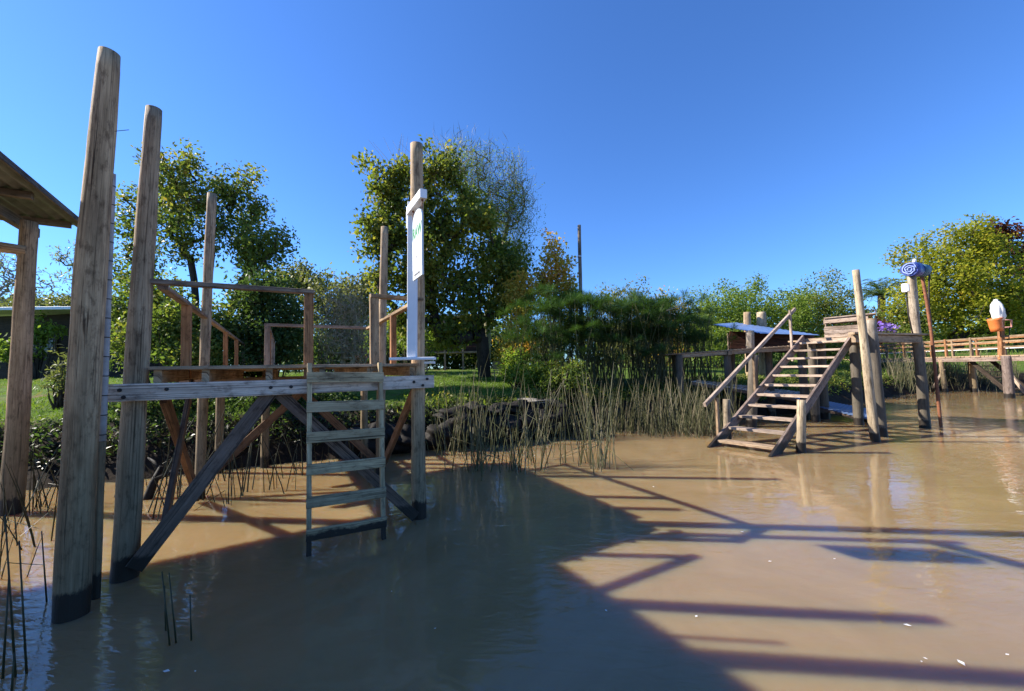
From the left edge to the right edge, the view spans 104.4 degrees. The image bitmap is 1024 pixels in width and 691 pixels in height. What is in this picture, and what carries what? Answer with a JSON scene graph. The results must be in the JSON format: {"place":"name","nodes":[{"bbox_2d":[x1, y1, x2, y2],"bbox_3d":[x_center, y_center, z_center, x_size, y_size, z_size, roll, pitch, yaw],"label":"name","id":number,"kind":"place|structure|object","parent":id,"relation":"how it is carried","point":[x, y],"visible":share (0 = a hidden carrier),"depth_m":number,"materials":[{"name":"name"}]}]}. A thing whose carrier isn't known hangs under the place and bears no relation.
{"place":"outdoors","nodes":[
{"label":"outdoors","id":0,"kind":"place"},
{"bbox_2d":[0,369,547,435],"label":"lawn grass","id":1,"kind":"structure","parent":0,"point":[441,381],"depth_m":13.42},
{"bbox_2d":[0,389,1023,690],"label":"water","id":2,"kind":"structure","parent":0,"point":[572,575],"depth_m":3.80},
{"bbox_2d":[1,515,47,690],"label":"broken reed","id":3,"kind":"object","parent":2,"relation":"in","point":[14,667],"visible":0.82,"depth_m":2.68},
{"bbox_2d":[0,452,56,513],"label":"reed clump","id":4,"kind":"object","parent":2,"relation":"in","point":[35,494],"visible":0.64,"depth_m":5.92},
{"bbox_2d":[0,462,58,549],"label":"reed clump","id":5,"kind":"object","parent":2,"relation":"in","point":[29,527],"visible":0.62,"depth_m":4.65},
{"bbox_2d":[20,437,60,522],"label":"reed clump","id":6,"kind":"object","parent":2,"relation":"in","point":[37,484],"visible":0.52,"depth_m":5.81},
{"bbox_2d":[51,46,125,623],"bbox_3d":[-3.624,0.198,3.448,0.486,5.739,0.240,-1,-3,0],"label":"mooring pile","id":7,"kind":"object","parent":2,"relation":"in","point":[73,564],"visible":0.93,"depth_m":3.39,"materials":[{"name":"wood"}]},
{"bbox_2d":[91,174,115,599],"bbox_3d":[-3.771,0.491,3.667,0.105,4.246,0.068,-3,-4,27],"label":"mooring pile","id":8,"kind":"object","parent":2,"relation":"in","point":[98,540],"visible":0.71,"depth_m":3.64,"materials":[{"name":"weathered grey wood"}]},
{"bbox_2d":[143,457,194,499],"bbox_3d":[-5.659,2.240,6.552,1.060,0.730,0.376,-1,-3,0],"label":"driftwood","id":9,"kind":"object","parent":2,"relation":"in","point":[149,493],"visible":0.5,"depth_m":6.47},
{"bbox_2d":[147,414,196,520],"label":"reed clump","id":10,"kind":"object","parent":2,"relation":"in","point":[159,487],"visible":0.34,"depth_m":5.57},
{"bbox_2d":[161,571,191,645],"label":"broken reed","id":11,"kind":"object","parent":2,"relation":"in","point":[166,619],"visible":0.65,"depth_m":2.97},
{"bbox_2d":[194,443,250,510],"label":"reed clump","id":12,"kind":"object","parent":2,"relation":"in","point":[228,482],"visible":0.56,"depth_m":6.15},
{"bbox_2d":[225,423,279,495],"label":"reed clump","id":13,"kind":"object","parent":2,"relation":"in","point":[243,489],"visible":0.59,"depth_m":6.78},
{"bbox_2d":[108,105,433,583],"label":"timber jetty","id":14,"kind":"object","parent":2,"relation":"in","point":[203,382],"visible":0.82,"depth_m":4.60,"materials":[{"name":"wood"}]},
{"bbox_2d":[389,188,435,363],"bbox_3d":[-1.307,-0.852,5.033,0.603,2.169,0.689,-1,-3,0],"label":"sign post","id":15,"kind":"object","parent":14,"relation":"on","point":[414,203],"visible":0.98,"depth_m":5.21,"materials":[{"name":"white paint"}]},
{"bbox_2d":[412,199,423,280],"bbox_3d":[-1.175,-1.302,4.952,0.029,0.926,0.428,1,-4,-30],"label":"hanging sign","id":16,"kind":"object","parent":15,"relation":"hanging from","point":[418,259],"visible":1,"depth_m":4.90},
{"bbox_2d":[255,425,299,493],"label":"reed clump","id":17,"kind":"object","parent":2,"relation":"in","point":[276,466],"visible":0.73,"depth_m":6.80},
{"bbox_2d":[0,395,593,471],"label":"dead leaves","id":18,"kind":"object","parent":2,"relation":"on","point":[163,427],"visible":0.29,"depth_m":8.77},
{"bbox_2d":[425,387,465,457],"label":"reed clump","id":19,"kind":"object","parent":2,"relation":"in","point":[449,432],"visible":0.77,"depth_m":9.21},
{"bbox_2d":[425,391,499,471],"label":"reed clump","id":20,"kind":"object","parent":2,"relation":"in","point":[469,442],"visible":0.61,"depth_m":7.70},
{"bbox_2d":[446,355,488,455],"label":"reed clump","id":21,"kind":"object","parent":2,"relation":"in","point":[466,409],"visible":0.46,"depth_m":9.46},
{"bbox_2d":[444,369,509,471],"bbox_3d":[-0.535,1.515,8.327,1.765,2.291,0.870,1,-4,-38],"label":"reed clump","id":22,"kind":"object","parent":2,"relation":"in","point":[476,432],"visible":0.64,"depth_m":8.09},
{"bbox_2d":[452,378,510,480],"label":"reed clump","id":23,"kind":"object","parent":2,"relation":"in","point":[478,458],"visible":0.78,"depth_m":7.64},
{"bbox_2d":[472,364,559,475],"bbox_3d":[0.104,1.490,7.810,1.555,2.249,0.992,-3,-4,34],"label":"reed clump","id":24,"kind":"object","parent":2,"relation":"in","point":[514,460],"visible":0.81,"depth_m":7.64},
{"bbox_2d":[511,409,540,436],"bbox_3d":[0.308,2.192,11.107,1.133,0.817,0.787,1,-4,-30],"label":"mud boulder","id":25,"kind":"object","parent":2,"relation":"in","point":[529,418],"visible":0.3,"depth_m":10.93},
{"bbox_2d":[491,377,565,472],"bbox_3d":[0.255,1.581,7.657,1.123,2.005,1.643,1,-4,-31],"label":"reed clump","id":26,"kind":"object","parent":2,"relation":"in","point":[512,457],"visible":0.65,"depth_m":7.71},
{"bbox_2d":[516,375,565,464],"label":"reed clump","id":27,"kind":"object","parent":2,"relation":"in","point":[530,457],"visible":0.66,"depth_m":8.60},
{"bbox_2d":[528,371,615,469],"bbox_3d":[1.252,1.468,8.224,1.774,2.304,0.874,-2,-3,21],"label":"reed clump","id":28,"kind":"object","parent":2,"relation":"in","point":[565,455],"visible":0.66,"depth_m":8.20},
{"bbox_2d":[559,377,619,468],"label":"reed clump","id":29,"kind":"object","parent":2,"relation":"in","point":[598,460],"visible":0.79,"depth_m":7.81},
{"bbox_2d":[570,364,633,474],"bbox_3d":[1.684,1.457,7.868,0.997,2.261,1.563,-1,-3,2],"label":"reed clump","id":30,"kind":"object","parent":2,"relation":"in","point":[582,441],"visible":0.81,"depth_m":7.96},
{"bbox_2d":[920,274,942,426],"bbox_3d":[12.809,0.317,12.028,0.420,5.093,0.214,0,-3,-18],"label":"rusty pipe","id":31,"kind":"object","parent":2,"relation":"in","point":[929,319],"visible":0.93,"depth_m":11.94,"materials":[{"name":"metal"}]},
{"bbox_2d":[843,320,1023,397],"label":"jetty","id":32,"kind":"object","parent":2,"relation":"in","point":[1009,379],"visible":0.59,"depth_m":22.38,"materials":[{"name":"brown wood"}]},
{"bbox_2d":[987,317,1003,331],"bbox_3d":[25.224,-1.085,20.702,0.587,0.749,0.560,-1,-3,0],"label":"orange bucket","id":33,"kind":"object","parent":32,"relation":"on","point":[995,324],"visible":1,"depth_m":20.55,"materials":[{"name":"plastic"}]},
{"bbox_2d":[990,299,1006,319],"bbox_3d":[25.461,-1.869,20.789,0.644,1.136,0.615,-1,-3,0],"label":"wrapped bundle","id":34,"kind":"object","parent":33,"relation":"in","point":[997,309],"visible":0.85,"depth_m":20.62,"materials":[{"name":"white fabric"}]},
{"bbox_2d":[0,348,1023,489],"bbox_3d":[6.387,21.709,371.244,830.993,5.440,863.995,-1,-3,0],"label":"ground","id":35,"kind":"structure","parent":0,"point":[844,397],"depth_m":10.54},
{"bbox_2d":[0,252,67,306],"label":"bare tree","id":36,"kind":"object","parent":35,"relation":"on","point":[7,285],"visible":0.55,"depth_m":40.74,"materials":[{"name":"green plant"}]},
{"bbox_2d":[0,310,68,378],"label":"shrub","id":37,"kind":"object","parent":35,"relation":"on","point":[44,337],"visible":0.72,"depth_m":21.97,"materials":[{"name":"green plant"}]},
{"bbox_2d":[0,151,77,515],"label":"pavilion","id":38,"kind":"structure","parent":35,"relation":"on","point":[29,205],"depth_m":5.98,"materials":[{"name":"wood"}]},
{"bbox_2d":[32,344,67,409],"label":"shrub","id":39,"kind":"object","parent":35,"relation":"on","point":[58,397],"visible":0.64,"depth_m":9.94,"materials":[{"name":"green plant"}]},
{"bbox_2d":[0,289,118,306],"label":"shrub","id":40,"kind":"object","parent":35,"relation":"on","point":[53,301],"visible":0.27,"depth_m":33.37,"materials":[{"name":"green plant"}]},
{"bbox_2d":[0,306,159,378],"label":"dark house","id":41,"kind":"structure","parent":35,"relation":"on","point":[59,315],"depth_m":23.36,"materials":[{"name":"brown wood"}]},
{"bbox_2d":[48,239,124,293],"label":"tree","id":42,"kind":"object","parent":35,"relation":"on","point":[61,256],"visible":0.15,"depth_m":14.97,"materials":[{"name":"green plant"}]},
{"bbox_2d":[107,380,215,423],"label":"shrub","id":43,"kind":"object","parent":35,"relation":"on","point":[153,406],"visible":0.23,"depth_m":9.15,"materials":[{"name":"green plant"}]},
{"bbox_2d":[109,265,240,382],"bbox_3d":[-10.637,-0.492,12.055,5.332,4.302,2.502,-2,-3,15],"label":"shrub","id":44,"kind":"object","parent":35,"relation":"on","point":[166,329],"visible":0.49,"depth_m":11.55,"materials":[{"name":"green plant"}]},
{"bbox_2d":[0,397,402,462],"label":"shaded undergrowth","id":45,"kind":"object","parent":35,"relation":"on","point":[110,428],"visible":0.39,"depth_m":8.53,"materials":[{"name":"green plant"}]},
{"bbox_2d":[112,137,299,358],"bbox_3d":[-11.681,-3.105,14.896,7.958,9.439,3.209,-1,-3,0],"label":"tree","id":46,"kind":"object","parent":35,"relation":"on","point":[260,252],"visible":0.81,"depth_m":14.61,"materials":[{"name":"green plant"}]},
{"bbox_2d":[210,264,314,376],"bbox_3d":[-8.016,-0.578,12.832,3.149,4.222,2.670,-1,-3,0],"label":"shrub","id":47,"kind":"object","parent":35,"relation":"on","point":[255,311],"visible":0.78,"depth_m":12.62,"materials":[{"name":"green plant"}]},
{"bbox_2d":[208,391,360,410],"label":"shrub","id":48,"kind":"object","parent":35,"relation":"on","point":[248,401],"visible":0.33,"depth_m":10.62,"materials":[{"name":"green plant"}]},
{"bbox_2d":[281,322,340,372],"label":"background bush","id":49,"kind":"object","parent":35,"relation":"on","point":[315,354],"visible":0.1,"depth_m":34.69,"materials":[{"name":"green plant"}]},
{"bbox_2d":[255,255,387,373],"bbox_3d":[-10.995,-1.951,23.258,8.761,7.299,3.876,-2,-3,14],"label":"shrub","id":50,"kind":"object","parent":35,"relation":"on","point":[317,283],"visible":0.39,"depth_m":22.56,"materials":[{"name":"green plant"}]},
{"bbox_2d":[313,281,386,370],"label":"bare shrub","id":51,"kind":"object","parent":35,"relation":"on","point":[345,343],"visible":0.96,"depth_m":13.84,"materials":[{"name":"grey plant"}]},
{"bbox_2d":[344,422,388,453],"bbox_3d":[-3.318,2.158,9.335,0.837,0.743,1.219,-3,-4,31],"label":"mud boulder","id":52,"kind":"object","parent":35,"relation":"on","point":[372,445],"visible":0.32,"depth_m":9.09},
{"bbox_2d":[385,423,410,452],"bbox_3d":[-2.772,2.226,9.597,1.306,0.683,0.799,-4,-4,38],"label":"mud boulder","id":53,"kind":"object","parent":35,"relation":"on","point":[403,443],"visible":0.41,"depth_m":9.35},
{"bbox_2d":[359,327,441,373],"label":"shrub","id":54,"kind":"object","parent":35,"relation":"on","point":[433,347],"visible":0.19,"depth_m":19.73,"materials":[{"name":"green plant"}]},
{"bbox_2d":[347,131,537,377],"bbox_3d":[-3.030,-4.243,18.220,8.503,11.633,3.866,-1,-3,-10],"label":"tree","id":55,"kind":"object","parent":35,"relation":"on","point":[392,190],"visible":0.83,"depth_m":17.62,"materials":[{"name":"green plant"}]},
{"bbox_2d":[425,420,465,449],"bbox_3d":[-1.743,2.262,10.023,1.233,0.812,0.775,-1,-3,0],"label":"mud boulder","id":56,"kind":"object","parent":35,"relation":"on","point":[430,433],"visible":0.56,"depth_m":9.76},
{"bbox_2d":[397,311,495,369],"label":"background bush","id":57,"kind":"object","parent":35,"relation":"on","point":[449,365],"visible":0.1,"depth_m":34.64,"materials":[{"name":"green plant"}]},
{"bbox_2d":[425,313,477,369],"bbox_3d":[-4.278,-0.046,31.532,5.000,4.370,4.850,-1,-3,0],"label":"cabin","id":58,"kind":"object","parent":35,"relation":"on","point":[470,348],"visible":0.14,"depth_m":29.28,"materials":[{"name":"brown wood"}]},
{"bbox_2d":[446,412,477,437],"bbox_3d":[-1.270,2.029,10.306,0.919,0.667,1.138,-3,-4,29],"label":"mud boulder","id":59,"kind":"object","parent":35,"relation":"on","point":[465,416],"visible":0.53,"depth_m":9.79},
{"bbox_2d":[443,320,519,368],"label":"background bush","id":60,"kind":"object","parent":35,"relation":"on","point":[495,332],"visible":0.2,"depth_m":35.16,"materials":[{"name":"green plant"}]},
{"bbox_2d":[423,123,545,358],"bbox_3d":[-1.613,-6.340,25.739,8.431,16.165,6.240,-1,-3,0],"label":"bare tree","id":61,"kind":"object","parent":35,"relation":"on","point":[512,208],"visible":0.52,"depth_m":25.03,"materials":[{"name":"green plant"}]},
{"bbox_2d":[468,414,501,440],"bbox_3d":[-0.767,2.226,10.552,1.253,0.760,0.786,0,-3,-15],"label":"mud boulder","id":62,"kind":"object","parent":35,"relation":"on","point":[489,424],"visible":0.23,"depth_m":10.38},
{"bbox_2d":[494,411,520,437],"bbox_3d":[-0.225,2.135,10.832,0.737,0.719,1.138,0,-3,-22],"label":"mud boulder","id":63,"kind":"object","parent":35,"relation":"on","point":[512,419],"visible":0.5,"depth_m":10.56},
{"bbox_2d":[490,268,545,375],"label":"shrub","id":64,"kind":"object","parent":35,"relation":"on","point":[520,290],"visible":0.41,"depth_m":16.65,"materials":[{"name":"green plant"}]},
{"bbox_2d":[496,297,552,384],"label":"papyrus","id":65,"kind":"object","parent":35,"relation":"on","point":[527,318],"visible":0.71,"depth_m":14.22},
{"bbox_2d":[494,345,554,391],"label":"shrub","id":66,"kind":"object","parent":35,"relation":"on","point":[512,365],"visible":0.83,"depth_m":13.75,"materials":[{"name":"green plant"}]},
{"bbox_2d":[511,296,573,387],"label":"papyrus","id":67,"kind":"object","parent":35,"relation":"on","point":[543,305],"visible":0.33,"depth_m":14.79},
{"bbox_2d":[514,300,574,389],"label":"papyrus","id":68,"kind":"object","parent":35,"relation":"on","point":[562,313],"visible":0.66,"depth_m":14.02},
{"bbox_2d":[520,326,569,387],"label":"papyrus","id":69,"kind":"object","parent":35,"relation":"on","point":[556,355],"visible":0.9,"depth_m":13.72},
{"bbox_2d":[535,408,559,434],"bbox_3d":[0.850,2.163,11.451,0.783,0.771,1.202,0,-3,-15],"label":"mud boulder","id":70,"kind":"object","parent":35,"relation":"on","point":[554,426],"visible":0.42,"depth_m":10.99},
{"bbox_2d":[518,283,583,377],"bbox_3d":[1.930,-0.484,16.458,3.532,4.146,2.645,0,-3,-13],"label":"papyrus","id":71,"kind":"object","parent":35,"relation":"on","point":[561,293],"visible":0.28,"depth_m":16.05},
{"bbox_2d":[531,228,578,345],"bbox_3d":[1.953,-1.946,18.669,3.260,7.103,2.396,-1,-3,0],"label":"tree","id":72,"kind":"object","parent":35,"relation":"on","point":[560,274],"visible":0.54,"depth_m":18.43,"materials":[{"name":"green plant"}]},
{"bbox_2d":[521,283,592,377],"bbox_3d":[2.073,-0.479,15.740,3.448,4.109,3.213,2,-4,-43],"label":"papyrus","id":73,"kind":"object","parent":35,"relation":"on","point":[549,289],"visible":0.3,"depth_m":15.16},
{"bbox_2d":[536,355,598,403],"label":"shrub","id":74,"kind":"object","parent":35,"relation":"on","point":[569,374],"visible":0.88,"depth_m":12.73,"materials":[{"name":"green plant"}]},
{"bbox_2d":[531,291,613,380],"bbox_3d":[2.131,-0.149,14.310,3.090,3.628,2.315,-4,-4,36],"label":"papyrus","id":75,"kind":"object","parent":35,"relation":"on","point":[572,317],"visible":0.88,"depth_m":14.20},
{"bbox_2d":[536,289,614,387],"bbox_3d":[2.811,-0.323,15.093,3.439,3.976,2.737,1,-4,-37],"label":"papyrus","id":76,"kind":"object","parent":35,"relation":"on","point":[580,307],"visible":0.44,"depth_m":14.89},
{"bbox_2d":[560,318,600,392],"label":"papyrus","id":77,"kind":"object","parent":35,"relation":"on","point":[589,325],"visible":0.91,"depth_m":13.79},
{"bbox_2d":[577,225,583,371],"bbox_3d":[3.046,-1.785,17.625,0.235,7.255,0.179,-1,-3,0],"label":"utility pole","id":78,"kind":"object","parent":35,"relation":"on","point":[579,256],"visible":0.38,"depth_m":17.68,"materials":[{"name":"brown wood"}]},
{"bbox_2d":[552,291,630,391],"bbox_3d":[2.964,-0.161,14.703,3.601,3.711,2.256,-1,-3,3],"label":"papyrus","id":79,"kind":"object","parent":35,"relation":"on","point":[594,377],"visible":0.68,"depth_m":14.49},
{"bbox_2d":[572,296,635,387],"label":"papyrus","id":80,"kind":"object","parent":35,"relation":"on","point":[606,339],"visible":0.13,"depth_m":15.50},
{"bbox_2d":[582,331,631,391],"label":"papyrus","id":81,"kind":"object","parent":35,"relation":"on","point":[617,355],"visible":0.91,"depth_m":13.95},
{"bbox_2d":[584,294,638,387],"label":"papyrus","id":82,"kind":"object","parent":35,"relation":"on","point":[622,318],"visible":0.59,"depth_m":14.62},
{"bbox_2d":[593,298,657,386],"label":"papyrus","id":83,"kind":"object","parent":35,"relation":"on","point":[607,312],"visible":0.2,"depth_m":15.45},
{"bbox_2d":[585,274,679,367],"bbox_3d":[8.839,-1.672,29.327,7.340,7.573,6.987,-1,-3,0],"label":"background tree","id":84,"kind":"object","parent":35,"relation":"on","point":[623,291],"visible":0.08,"depth_m":29.50,"materials":[{"name":"green plant"}]},
{"bbox_2d":[601,292,673,388],"bbox_3d":[4.599,-0.140,15.123,2.215,3.643,3.536,0,-4,-25],"label":"papyrus","id":85,"kind":"object","parent":35,"relation":"on","point":[636,323],"visible":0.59,"depth_m":14.63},
{"bbox_2d":[613,325,665,389],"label":"papyrus","id":86,"kind":"object","parent":35,"relation":"on","point":[640,337],"visible":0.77,"depth_m":14.54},
{"bbox_2d":[621,369,670,434],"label":"reed clump","id":87,"kind":"object","parent":35,"relation":"on","point":[641,412],"visible":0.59,"depth_m":11.84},
{"bbox_2d":[397,367,902,423],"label":"bank undergrowth","id":88,"kind":"object","parent":35,"relation":"on","point":[839,375],"visible":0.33,"depth_m":14.01,"materials":[{"name":"green plant"}]},
{"bbox_2d":[622,288,685,387],"bbox_3d":[5.144,-0.186,15.104,3.237,3.801,2.425,0,-3,-19],"label":"papyrus","id":89,"kind":"object","parent":35,"relation":"on","point":[652,318],"visible":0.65,"depth_m":14.75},
{"bbox_2d":[635,318,685,392],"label":"papyrus","id":90,"kind":"object","parent":35,"relation":"on","point":[669,333],"visible":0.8,"depth_m":14.50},
{"bbox_2d":[633,289,696,384],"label":"papyrus","id":91,"kind":"object","parent":35,"relation":"on","point":[682,296],"visible":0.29,"depth_m":15.58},
{"bbox_2d":[643,293,701,387],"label":"papyrus","id":92,"kind":"object","parent":35,"relation":"on","point":[666,306],"visible":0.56,"depth_m":15.09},
{"bbox_2d":[637,292,714,382],"bbox_3d":[6.941,-0.348,17.314,2.535,3.974,3.384,2,-4,-41],"label":"papyrus","id":93,"kind":"object","parent":35,"relation":"on","point":[703,297],"visible":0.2,"depth_m":17.05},
{"bbox_2d":[657,297,720,384],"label":"papyrus","id":94,"kind":"object","parent":35,"relation":"on","point":[692,336],"visible":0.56,"depth_m":16.15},
{"bbox_2d":[661,306,721,383],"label":"papyrus","id":95,"kind":"object","parent":35,"relation":"on","point":[710,311],"visible":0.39,"depth_m":16.43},
{"bbox_2d":[670,304,729,382],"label":"papyrus","id":96,"kind":"object","parent":35,"relation":"on","point":[699,326],"visible":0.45,"depth_m":17.19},
{"bbox_2d":[680,313,740,380],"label":"papyrus","id":97,"kind":"object","parent":35,"relation":"on","point":[725,339],"visible":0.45,"depth_m":17.52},
{"bbox_2d":[673,278,771,367],"bbox_3d":[14.271,-1.488,27.673,6.040,7.024,6.496,-1,-3,0],"label":"background tree","id":98,"kind":"object","parent":35,"relation":"on","point":[732,315],"visible":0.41,"depth_m":26.95,"materials":[{"name":"green plant"}]},
{"bbox_2d":[756,312,766,377],"bbox_3d":[12.330,0.070,19.516,0.503,3.442,0.463,-1,-3,0],"label":"timber post","id":99,"kind":"object","parent":35,"relation":"on","point":[761,319],"visible":0.38,"depth_m":19.39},
{"bbox_2d":[715,322,817,352],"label":"shed","id":100,"kind":"structure","parent":35,"relation":"on","point":[780,337],"depth_m":17.89,"materials":[{"name":"blue metal"}]},
{"bbox_2d":[714,272,828,365],"bbox_3d":[18.296,-1.863,28.667,7.842,7.572,6.834,-1,-3,0],"label":"background tree","id":101,"kind":"object","parent":35,"relation":"on","point":[797,314],"visible":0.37,"depth_m":27.78,"materials":[{"name":"green plant"}]},
{"bbox_2d":[663,269,930,456],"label":"stair jetty","id":102,"kind":"object","parent":35,"relation":"on","point":[868,337],"visible":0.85,"depth_m":11.47,"materials":[{"name":"brown wood"}]},
{"bbox_2d":[691,380,799,400],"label":"platform","id":103,"kind":"structure","parent":102,"relation":"on","point":[743,388],"depth_m":14.38,"materials":[{"name":"brown wood"}]},
{"bbox_2d":[784,398,867,422],"bbox_3d":[11.656,2.225,14.393,2.037,0.569,3.892,-1,-3,-10],"label":"boat","id":104,"kind":"object","parent":102,"relation":"attached to","point":[843,410],"visible":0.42,"depth_m":13.61,"materials":[{"name":"blue wood"}]},
{"bbox_2d":[823,313,875,337],"bbox_3d":[11.323,-0.633,13.319,1.337,0.760,0.600,-4,-4,40],"label":"wooden bench","id":105,"kind":"object","parent":102,"relation":"on","point":[835,331],"visible":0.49,"depth_m":13.30,"materials":[{"name":"brown wood"}]},
{"bbox_2d":[900,259,931,276],"bbox_3d":[12.218,-2.344,11.987,1.017,0.559,0.410,0,-4,-23],"label":"rolled tarp","id":106,"kind":"object","parent":102,"relation":"on","point":[915,268],"visible":0.98,"depth_m":11.81,"materials":[{"name":"plastic"}]},
{"bbox_2d":[778,265,871,367],"bbox_3d":[22.671,-2.023,29.542,7.175,8.115,5.751,1,-4,-31],"label":"background tree","id":107,"kind":"object","parent":35,"relation":"on","point":[824,309],"visible":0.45,"depth_m":29.04,"materials":[{"name":"green plant"}]},
{"bbox_2d":[844,277,906,343],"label":"palm tree","id":108,"kind":"object","parent":35,"relation":"on","point":[878,291],"visible":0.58,"depth_m":48.20,"materials":[{"name":"green plant"}]},
{"bbox_2d":[775,343,1023,376],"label":"rough grass","id":109,"kind":"structure","parent":35,"relation":"on","point":[982,345],"depth_m":34.35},
{"bbox_2d":[866,299,946,350],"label":"background tree","id":110,"kind":"object","parent":35,"relation":"on","point":[902,328],"visible":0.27,"depth_m":38.57,"materials":[{"name":"green plant"}]},
{"bbox_2d":[876,213,1023,347],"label":"maple tree","id":111,"kind":"object","parent":35,"relation":"on","point":[971,281],"visible":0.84,"depth_m":38.71,"materials":[{"name":"green plant"}]},
{"bbox_2d":[980,216,1023,343],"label":"red tree","id":112,"kind":"object","parent":35,"relation":"on","point":[1006,227],"visible":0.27,"depth_m":46.10,"materials":[{"name":"green plant"}]},
{"bbox_2d":[0,0,1023,371],"label":"sky","id":113,"kind":"structure","parent":0,"point":[689,143],"materials":[{"name":"blue"}]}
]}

